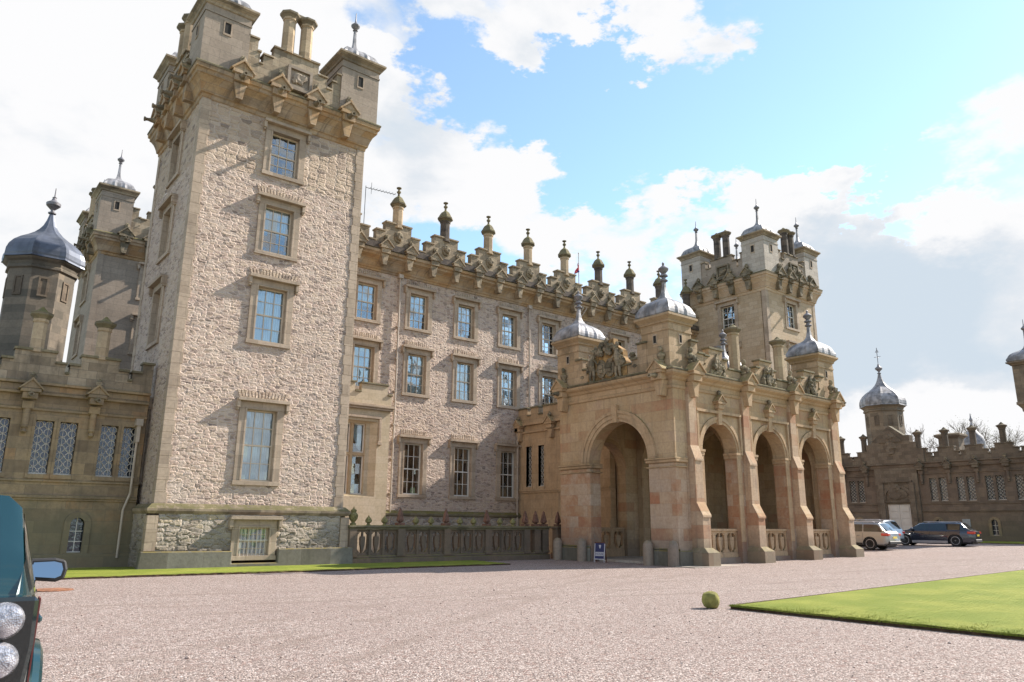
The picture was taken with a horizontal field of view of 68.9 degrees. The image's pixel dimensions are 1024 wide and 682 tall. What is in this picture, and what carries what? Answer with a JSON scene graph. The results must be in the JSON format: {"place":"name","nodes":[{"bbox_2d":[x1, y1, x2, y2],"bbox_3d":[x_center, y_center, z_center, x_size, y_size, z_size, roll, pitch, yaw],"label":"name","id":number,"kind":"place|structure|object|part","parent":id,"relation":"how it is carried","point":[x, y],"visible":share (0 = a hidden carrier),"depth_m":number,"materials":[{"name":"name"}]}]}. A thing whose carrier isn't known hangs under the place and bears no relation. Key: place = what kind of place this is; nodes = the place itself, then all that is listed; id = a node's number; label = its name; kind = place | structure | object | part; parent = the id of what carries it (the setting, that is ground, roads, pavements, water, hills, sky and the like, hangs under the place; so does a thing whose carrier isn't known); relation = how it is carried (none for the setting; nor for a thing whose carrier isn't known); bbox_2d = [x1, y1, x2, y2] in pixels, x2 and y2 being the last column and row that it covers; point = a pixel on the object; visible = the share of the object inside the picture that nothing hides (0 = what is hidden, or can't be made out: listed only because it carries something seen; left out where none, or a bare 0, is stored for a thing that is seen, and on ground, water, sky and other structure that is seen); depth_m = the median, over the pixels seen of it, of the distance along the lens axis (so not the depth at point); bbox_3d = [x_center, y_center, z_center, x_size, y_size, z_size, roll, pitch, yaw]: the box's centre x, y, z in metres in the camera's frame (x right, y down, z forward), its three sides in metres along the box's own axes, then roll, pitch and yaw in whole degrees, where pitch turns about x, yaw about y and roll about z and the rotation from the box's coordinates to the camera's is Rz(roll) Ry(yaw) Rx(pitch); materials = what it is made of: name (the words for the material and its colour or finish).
{"place":"outdoors","nodes":[
{"label":"outdoors","id":0,"kind":"place"},
{"bbox_2d":[0,0,1023,456],"label":"sky","id":1,"kind":"structure","parent":0,"point":[891,132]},
{"bbox_2d":[35,543,1023,681],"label":"gravel forecourt","id":2,"kind":"structure","parent":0,"point":[470,648],"depth_m":11.86,"materials":[{"name":"grey gravel"}]},
{"bbox_2d":[0,495,67,681],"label":"off roader","id":3,"kind":"object","parent":2,"relation":"on","point":[22,571],"visible":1,"depth_m":4.14,"materials":[{"name":"teal paint"}]},
{"bbox_2d":[16,513,35,595],"bbox_3d":[-2.990,1.339,4.608,0.134,0.549,1.270,10,-17,-33],"label":"side window","id":4,"kind":"structure","parent":3,"relation":"in","point":[27,566],"depth_m":4.28,"materials":[{"name":"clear glass"}]},
{"bbox_2d":[0,188,84,363],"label":"domed turret","id":5,"kind":"object","parent":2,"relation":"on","point":[44,264],"visible":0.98,"depth_m":33.30,"materials":[{"name":"stone"}]},
{"bbox_2d":[2,277,7,297],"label":"slit window","id":6,"kind":"structure","parent":5,"relation":"in","point":[6,277],"depth_m":33.37,"materials":[{"name":"stone"}]},
{"bbox_2d":[11,275,23,294],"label":"slit window","id":7,"kind":"structure","parent":5,"relation":"in","point":[18,279],"depth_m":33.00,"materials":[{"name":"grey stone"}]},
{"bbox_2d":[36,276,49,296],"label":"slit window","id":8,"kind":"structure","parent":5,"relation":"in","point":[43,283],"depth_m":33.27,"materials":[{"name":"stone"}]},
{"bbox_2d":[60,282,69,302],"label":"slit window","id":9,"kind":"structure","parent":5,"relation":"in","point":[65,288],"depth_m":34.12,"materials":[{"name":"beige stone"}]},
{"bbox_2d":[37,588,73,591],"bbox_3d":[-10.962,5.917,17.746,0.940,0.022,0.940,11,-17,-37],"label":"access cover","id":10,"kind":"object","parent":2,"relation":"in","point":[51,589],"visible":0.77,"depth_m":17.65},
{"bbox_2d":[0,307,155,567],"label":"side wing","id":11,"kind":"structure","parent":2,"relation":"on","point":[71,444],"depth_m":26.32,"materials":[{"name":"beige stone"}]},
{"bbox_2d":[0,413,14,476],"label":"window","id":12,"kind":"structure","parent":11,"relation":"in","point":[6,420],"depth_m":25.28,"materials":[{"name":"glass"}]},
{"bbox_2d":[24,416,57,478],"bbox_3d":[-16.411,3.718,25.952,0.760,2.100,0.570,11,-17,-37],"label":"window","id":13,"kind":"structure","parent":11,"relation":"in","point":[43,433],"depth_m":25.90,"materials":[{"name":"glass"}]},
{"bbox_2d":[49,418,81,479],"bbox_3d":[-15.833,3.833,26.400,0.760,2.100,0.570,11,-17,-37],"label":"window","id":14,"kind":"structure","parent":11,"relation":"in","point":[64,457],"depth_m":26.34,"materials":[{"name":"glass"}]},
{"bbox_2d":[59,512,90,553],"bbox_3d":[-15.253,6.747,26.043,0.840,1.520,0.425,11,-17,-37],"label":"arched window","id":15,"kind":"structure","parent":11,"relation":"in","point":[77,526],"depth_m":26.02,"materials":[{"name":"stone"}]},
{"bbox_2d":[92,421,121,480],"bbox_3d":[-14.818,4.035,27.187,0.760,2.100,0.570,11,-17,-37],"label":"window","id":16,"kind":"structure","parent":11,"relation":"in","point":[108,439],"depth_m":27.14,"materials":[{"name":"glass"}]},
{"bbox_2d":[115,423,143,481],"bbox_3d":[-14.240,4.150,27.634,0.760,2.100,0.570,11,-17,-37],"label":"window","id":17,"kind":"structure","parent":11,"relation":"in","point":[125,452],"depth_m":27.55,"materials":[{"name":"glass"}]},
{"bbox_2d":[65,150,154,378],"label":"corner tower","id":18,"kind":"structure","parent":2,"relation":"on","point":[111,245],"depth_m":45.93,"materials":[{"name":"stone"}]},
{"bbox_2d":[71,314,83,359],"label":"window","id":19,"kind":"structure","parent":18,"relation":"in","point":[78,321],"depth_m":46.86,"materials":[{"name":"stone"}]},
{"bbox_2d":[79,263,90,306],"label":"window","id":20,"kind":"structure","parent":18,"relation":"in","point":[85,274],"depth_m":47.54,"materials":[{"name":"stone"}]},
{"bbox_2d":[128,313,137,354],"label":"window","id":21,"kind":"structure","parent":18,"relation":"in","point":[134,315],"depth_m":45.72,"materials":[{"name":"stone"}]},
{"bbox_2d":[135,262,144,300],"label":"window","id":22,"kind":"structure","parent":18,"relation":"in","point":[140,266],"depth_m":46.53,"materials":[{"name":"stone"}]},
{"bbox_2d":[127,0,386,568],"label":"corner tower","id":23,"kind":"structure","parent":2,"relation":"on","point":[243,339],"depth_m":29.88,"materials":[{"name":"stone"}]},
{"bbox_2d":[139,397,152,483],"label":"window","id":24,"kind":"structure","parent":23,"relation":"in","point":[149,406],"depth_m":28.20,"materials":[{"name":"stone"}]},
{"bbox_2d":[145,273,167,350],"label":"window","id":25,"kind":"structure","parent":23,"relation":"in","point":[157,286],"depth_m":30.37,"materials":[{"name":"stone"}]},
{"bbox_2d":[156,192,177,264],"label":"window","id":26,"kind":"structure","parent":23,"relation":"in","point":[166,210],"depth_m":31.21,"materials":[{"name":"stone"}]},
{"bbox_2d":[165,119,186,188],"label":"window","id":27,"kind":"structure","parent":23,"relation":"in","point":[175,139],"depth_m":32.01,"materials":[{"name":"stone"}]},
{"bbox_2d":[220,516,283,560],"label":"window","id":28,"kind":"structure","parent":23,"relation":"in","point":[252,537],"depth_m":27.66,"materials":[{"name":"stone"}]},
{"bbox_2d":[231,396,290,485],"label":"window","id":29,"kind":"structure","parent":23,"relation":"in","point":[257,459],"depth_m":28.73,"materials":[{"name":"stone"}]},
{"bbox_2d":[245,272,299,348],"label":"window","id":30,"kind":"structure","parent":23,"relation":"in","point":[270,312],"depth_m":29.97,"materials":[{"name":"stone"}]},
{"bbox_2d":[253,191,305,262],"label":"window","id":31,"kind":"structure","parent":23,"relation":"in","point":[278,219],"depth_m":30.93,"materials":[{"name":"stone"}]},
{"bbox_2d":[261,117,311,187],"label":"window","id":32,"kind":"structure","parent":23,"relation":"in","point":[285,144],"depth_m":31.79,"materials":[{"name":"stone"}]},
{"bbox_2d":[62,560,509,579],"bbox_3d":[-14.343,7.295,23.477,32.333,0.082,6.769,11,-17,-37],"label":"grass strip","id":33,"kind":"object","parent":2,"relation":"on","point":[100,572],"depth_m":25.27,"materials":[{"name":"plant"}]},
{"bbox_2d":[348,507,550,562],"bbox_3d":[-2.444,8.680,33.179,10.760,2.380,0.480,11,-17,-37],"label":"balustrade","id":34,"kind":"object","parent":2,"relation":"on","point":[532,540],"visible":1,"depth_m":32.70,"materials":[{"name":"stone"}]},
{"bbox_2d":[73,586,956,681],"bbox_3d":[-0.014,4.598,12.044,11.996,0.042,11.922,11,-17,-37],"label":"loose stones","id":35,"kind":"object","parent":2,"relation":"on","point":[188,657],"visible":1,"depth_m":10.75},
{"bbox_2d":[553,538,561,559],"bbox_3d":[2.174,9.911,35.498,0.440,1.070,0.429,11,-17,-37],"label":"guard stone","id":36,"kind":"object","parent":2,"relation":"on","point":[557,548],"visible":0.88,"depth_m":35.33,"materials":[{"name":"grey stone"}]},
{"bbox_2d":[513,402,617,553],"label":"link block","id":37,"kind":"structure","parent":2,"relation":"on","point":[538,431],"depth_m":42.77,"materials":[{"name":"stone"}]},
{"bbox_2d":[525,444,532,489],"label":"window","id":38,"kind":"structure","parent":37,"relation":"in","point":[529,454],"depth_m":44.06,"materials":[{"name":"stone"}]},
{"bbox_2d":[537,443,544,488],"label":"window","id":39,"kind":"structure","parent":37,"relation":"in","point":[542,451],"depth_m":43.23,"materials":[{"name":"stone"}]},
{"bbox_2d":[577,538,586,561],"bbox_3d":[3.205,9.610,34.245,0.440,1.070,0.429,11,-17,-37],"label":"guard stone","id":40,"kind":"object","parent":2,"relation":"on","point":[581,550],"visible":0.88,"depth_m":34.09,"materials":[{"name":"grey stone"}]},
{"bbox_2d":[594,542,606,562],"bbox_3d":[3.923,9.400,33.175,0.527,0.869,0.238,-9,-17,34],"label":"sign board","id":41,"kind":"object","parent":2,"relation":"on","point":[600,551],"visible":1,"depth_m":33.13,"materials":[{"name":"blue"}]},
{"bbox_2d":[643,540,653,565],"bbox_3d":[5.704,8.882,31.208,0.440,1.070,0.429,11,-17,-37],"label":"guard stone","id":42,"kind":"object","parent":2,"relation":"on","point":[648,555],"visible":0.88,"depth_m":31.05,"materials":[{"name":"grey stone"}]},
{"bbox_2d":[668,541,678,566],"bbox_3d":[6.535,8.640,30.198,0.440,1.070,0.429,11,-17,-37],"label":"guard stone","id":43,"kind":"object","parent":2,"relation":"on","point":[673,554],"visible":0.88,"depth_m":30.04,"materials":[{"name":"grey stone"}]},
{"bbox_2d":[702,591,719,608],"bbox_3d":[3.995,5.213,15.013,0.352,0.348,0.343,-7,-16,28],"label":"stone ball","id":44,"kind":"object","parent":2,"relation":"on","point":[710,599],"visible":1,"depth_m":14.89,"materials":[{"name":"green stone"}]},
{"bbox_2d":[676,203,822,379],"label":"corner tower","id":45,"kind":"structure","parent":2,"relation":"on","point":[762,291],"depth_m":55.13,"materials":[{"name":"stone"}]},
{"bbox_2d":[714,297,738,333],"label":"window","id":46,"kind":"structure","parent":45,"relation":"in","point":[727,310],"depth_m":55.77,"materials":[{"name":"stone"}]},
{"bbox_2d":[717,341,741,361],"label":"window","id":47,"kind":"structure","parent":45,"relation":"in","point":[740,342],"depth_m":54.09,"materials":[{"name":"stone"}]},
{"bbox_2d":[782,296,800,332],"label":"window","id":48,"kind":"structure","parent":45,"relation":"in","point":[791,305],"depth_m":55.08,"materials":[{"name":"stone"}]},
{"bbox_2d":[786,340,798,375],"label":"window","id":49,"kind":"structure","parent":45,"relation":"in","point":[789,343],"depth_m":53.66,"materials":[{"name":"stone"}]},
{"bbox_2d":[854,521,901,549],"bbox_3d":[20.625,11.688,44.910,2.305,1.616,4.775,12,-18,-39],"label":"estate car","id":50,"kind":"object","parent":2,"relation":"on","point":[871,535],"visible":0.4,"depth_m":43.39,"materials":[{"name":"silver metal"}]},
{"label":"side window","id":51,"kind":"part","parent":50,"relation":"part of","materials":[{"name":"brown glass"}]},
{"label":"side window","id":52,"kind":"part","parent":50,"relation":"part of","materials":[{"name":"brown glass"}]},
{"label":"rear window","id":53,"kind":"part","parent":50,"relation":"part of","materials":[{"name":"blue glass"}]},
{"bbox_2d":[855,519,904,540],"bbox_3d":[22.670,12.309,47.893,2.315,1.676,4.355,9,-16,-32],"label":"off roader","id":54,"kind":"object","parent":2,"relation":"on","point":[894,525],"visible":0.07,"depth_m":46.53,"materials":[{"name":"silver metal"}]},
{"bbox_2d":[885,521,900,528],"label":"rear window","id":55,"kind":"structure","parent":54,"relation":"in","point":[893,524],"depth_m":46.50,"materials":[{"name":"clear glass"}]},
{"bbox_2d":[901,521,981,545],"bbox_3d":[27.170,12.398,48.017,5.005,1.516,2.395,-12,-18,41],"label":"estate car","id":56,"kind":"object","parent":2,"relation":"on","point":[953,533],"visible":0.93,"depth_m":47.01,"materials":[{"name":"blue paint"}]},
{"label":"side window","id":57,"kind":"part","parent":56,"relation":"part of","materials":[{"name":"blue glass"}]},
{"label":"side window","id":58,"kind":"part","parent":56,"relation":"part of","materials":[{"name":"blue glass"}]},
{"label":"side window","id":59,"kind":"part","parent":56,"relation":"part of","materials":[{"name":"brown glass"}]},
{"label":"rear window","id":60,"kind":"part","parent":56,"relation":"part of","materials":[{"name":"black glass"}]},
{"bbox_2d":[978,541,1023,543],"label":"grass strip","id":61,"kind":"object","parent":2,"relation":"on","point":[996,542],"depth_m":53.10,"materials":[{"name":"plant"}]},
{"bbox_2d":[551,511,560,558],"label":"gate pier","id":62,"kind":"structure","parent":0,"point":[556,530],"depth_m":36.75,"materials":[{"name":"stone"}]},
{"bbox_2d":[728,570,1023,639],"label":"lawn","id":63,"kind":"structure","parent":0,"point":[997,598],"depth_m":14.96,"materials":[{"name":"green plant"}]},
{"bbox_2d":[933,432,967,452],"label":"rooftop pavilion","id":64,"kind":"structure","parent":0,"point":[956,439],"depth_m":63.80,"materials":[{"name":"beige stone"}]},
{"bbox_2d":[964,414,986,447],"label":"cupola","id":65,"kind":"object","parent":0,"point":[980,439],"visible":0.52,"depth_m":69.79,"materials":[{"name":"grey metal"}]},
{"bbox_3d":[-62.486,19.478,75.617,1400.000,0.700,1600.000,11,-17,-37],"label":"ground","id":66,"kind":"structure","parent":0,"visible":0},
{"bbox_2d":[343,187,698,552],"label":"range","id":67,"kind":"structure","parent":66,"relation":"on","point":[454,368],"depth_m":42.63,"materials":[{"name":"stone"}]},
{"bbox_2d":[351,335,383,389],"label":"window","id":68,"kind":"structure","parent":67,"relation":"in","point":[365,351],"depth_m":39.63,"materials":[{"name":"stone"}]},
{"bbox_2d":[343,380,394,552],"bbox_3d":[-8.706,6.259,36.957,5.160,8.590,2.120,11,-17,-37],"label":"bay window","id":69,"kind":"structure","parent":67,"relation":"in","point":[370,407],"depth_m":37.44,"materials":[{"name":"stone"}]},
{"bbox_2d":[354,272,386,324],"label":"window","id":70,"kind":"structure","parent":67,"relation":"in","point":[368,301],"depth_m":40.54,"materials":[{"name":"stone"}]},
{"bbox_2d":[363,184,395,222],"bbox_3d":[-7.541,-6.844,42.322,1.918,4.300,0.320,11,-17,-37],"label":"aerial","id":71,"kind":"object","parent":67,"relation":"on","point":[371,190],"visible":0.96,"depth_m":42.36,"materials":[{"name":"black metal"}]},
{"bbox_2d":[397,434,431,497],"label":"window","id":72,"kind":"structure","parent":67,"relation":"in","point":[412,464],"depth_m":40.37,"materials":[{"name":"stone"}]},
{"bbox_2d":[401,344,434,398],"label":"window","id":73,"kind":"structure","parent":67,"relation":"in","point":[416,359],"depth_m":41.50,"materials":[{"name":"stone"}]},
{"bbox_2d":[404,284,436,333],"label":"window","id":74,"kind":"structure","parent":67,"relation":"in","point":[419,300],"depth_m":42.45,"materials":[{"name":"stone"}]},
{"bbox_2d":[448,439,479,499],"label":"window","id":75,"kind":"structure","parent":67,"relation":"in","point":[462,452],"depth_m":42.36,"materials":[{"name":"stone"}]},
{"bbox_2d":[450,353,480,404],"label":"window","id":76,"kind":"structure","parent":67,"relation":"in","point":[464,367],"depth_m":43.49,"materials":[{"name":"stone"}]},
{"bbox_2d":[452,295,481,342],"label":"window","id":77,"kind":"structure","parent":67,"relation":"in","point":[465,325],"depth_m":44.43,"materials":[{"name":"stone"}]},
{"bbox_2d":[494,443,521,500],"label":"window","id":78,"kind":"structure","parent":67,"relation":"in","point":[506,454],"depth_m":44.34,"materials":[{"name":"stone"}]},
{"bbox_2d":[495,361,523,409],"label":"window","id":79,"kind":"structure","parent":67,"relation":"in","point":[508,374],"depth_m":45.46,"materials":[{"name":"stone"}]},
{"bbox_2d":[496,305,523,350],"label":"window","id":80,"kind":"structure","parent":67,"relation":"in","point":[509,318],"depth_m":46.30,"materials":[{"name":"stone"}]},
{"bbox_2d":[537,368,557,411],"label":"window","id":81,"kind":"structure","parent":67,"relation":"in","point":[546,377],"depth_m":47.33,"materials":[{"name":"stone"}]},
{"bbox_2d":[537,315,562,357],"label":"window","id":82,"kind":"structure","parent":67,"relation":"in","point":[548,327],"depth_m":48.20,"materials":[{"name":"stone"}]},
{"bbox_2d":[574,252,578,282],"bbox_3d":[4.860,-4.016,57.642,1.010,6.250,0.240,11,-17,-37],"label":"flagpole","id":83,"kind":"object","parent":67,"relation":"on","point":[576,270],"visible":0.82,"depth_m":58.17,"materials":[{"name":"white metal"}]},
{"bbox_2d":[608,331,630,351],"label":"window","id":84,"kind":"structure","parent":67,"relation":"in","point":[623,339],"depth_m":52.44,"materials":[{"name":"stone"}]},
{"bbox_2d":[549,262,864,567],"bbox_3d":[9.946,4.277,38.193,15.073,13.520,8.580,11,-17,-37],"label":"entrance porch","id":85,"kind":"object","parent":66,"relation":"on","point":[722,458],"visible":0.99,"depth_m":35.32,"materials":[{"name":"stone"}]},
{"bbox_2d":[859,348,906,444],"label":"domed turret","id":86,"kind":"object","parent":66,"relation":"on","point":[882,404],"visible":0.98,"depth_m":65.56,"materials":[{"name":"grey metal"}]},
{"bbox_2d":[874,415,879,425],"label":"slit window","id":87,"kind":"structure","parent":86,"relation":"in","point":[876,417],"depth_m":65.50,"materials":[{"name":"brown stone"}]},
{"bbox_2d":[888,414,893,424],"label":"slit window","id":88,"kind":"structure","parent":86,"relation":"in","point":[890,416],"depth_m":64.99,"materials":[{"name":"brown stone"}]},
{"bbox_2d":[905,424,936,451],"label":"bare tree","id":89,"kind":"object","parent":66,"relation":"on","point":[930,447],"visible":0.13,"depth_m":86.32,"materials":[{"name":"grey plant"}]},
{"bbox_2d":[839,422,1023,541],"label":"wing","id":90,"kind":"structure","parent":66,"relation":"on","point":[904,481],"depth_m":60.09,"materials":[{"name":"brown stone"}]},
{"bbox_2d":[848,480,857,503],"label":"window","id":91,"kind":"structure","parent":90,"relation":"in","point":[852,484],"depth_m":65.54,"materials":[{"name":"grey glass"}]},
{"bbox_2d":[856,479,866,503],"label":"window","id":92,"kind":"structure","parent":90,"relation":"in","point":[861,491],"depth_m":64.98,"materials":[{"name":"grey glass"}]},
{"bbox_2d":[874,467,923,529],"bbox_3d":[32.154,13.586,62.050,0.463,5.900,3.500,11,-17,-37],"label":"doorway","id":93,"kind":"structure","parent":90,"relation":"in","point":[897,489],"depth_m":62.06,"materials":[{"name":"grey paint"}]},
{"bbox_2d":[927,476,939,502],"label":"window","id":94,"kind":"structure","parent":90,"relation":"in","point":[932,481],"depth_m":60.45,"materials":[{"name":"grey glass"}]},
{"bbox_2d":[933,517,943,520],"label":"arched window","id":95,"kind":"structure","parent":90,"relation":"in","point":[937,518],"depth_m":59.71,"materials":[{"name":"stone"}]},
{"bbox_2d":[937,476,949,502],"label":"window","id":96,"kind":"structure","parent":90,"relation":"in","point":[942,480],"depth_m":59.89,"materials":[{"name":"grey glass"}]},
{"bbox_2d":[954,475,967,502],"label":"window","id":97,"kind":"structure","parent":90,"relation":"in","point":[960,483],"depth_m":58.90,"materials":[{"name":"grey glass"}]},
{"bbox_2d":[962,519,970,526],"bbox_3d":[35.390,14.513,57.972,0.060,1.300,0.560,11,-17,-37],"label":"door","id":98,"kind":"structure","parent":90,"relation":"in","point":[967,521],"depth_m":58.01,"materials":[{"name":"grey"}]},
{"bbox_2d":[964,475,977,501],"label":"window","id":99,"kind":"structure","parent":90,"relation":"in","point":[970,481],"depth_m":58.33,"materials":[{"name":"grey glass"}]},
{"bbox_2d":[983,474,996,501],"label":"window","id":100,"kind":"structure","parent":90,"relation":"in","point":[989,483],"depth_m":57.33,"materials":[{"name":"grey glass"}]},
{"bbox_2d":[988,517,1002,535],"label":"arched window","id":101,"kind":"structure","parent":90,"relation":"in","point":[996,530],"depth_m":56.61,"materials":[{"name":"stone"}]},
{"bbox_2d":[994,473,1007,501],"bbox_3d":[37.319,11.175,56.777,0.570,2.100,0.760,11,-17,-37],"label":"window","id":102,"kind":"structure","parent":90,"relation":"in","point":[1000,483],"depth_m":56.76,"materials":[{"name":"grey glass"}]},
{"bbox_2d":[1005,319,1023,411],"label":"corner turret","id":103,"kind":"object","parent":90,"relation":"on","point":[1015,360],"visible":1,"depth_m":55.62,"materials":[{"name":"grey metal"}]},
{"bbox_2d":[1013,473,1023,501],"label":"window","id":104,"kind":"structure","parent":90,"relation":"in","point":[1018,477],"depth_m":55.84,"materials":[{"name":"grey glass"}]},
{"bbox_2d":[923,415,1023,447],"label":"budding tree","id":105,"kind":"object","parent":66,"relation":"on","point":[963,428],"visible":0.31,"depth_m":83.34,"materials":[{"name":"brown plant"}]},
{"bbox_2d":[982,428,1023,451],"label":"budding tree","id":106,"kind":"object","parent":66,"relation":"on","point":[1014,437],"visible":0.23,"depth_m":82.03,"materials":[{"name":"grey plant"}]}
]}

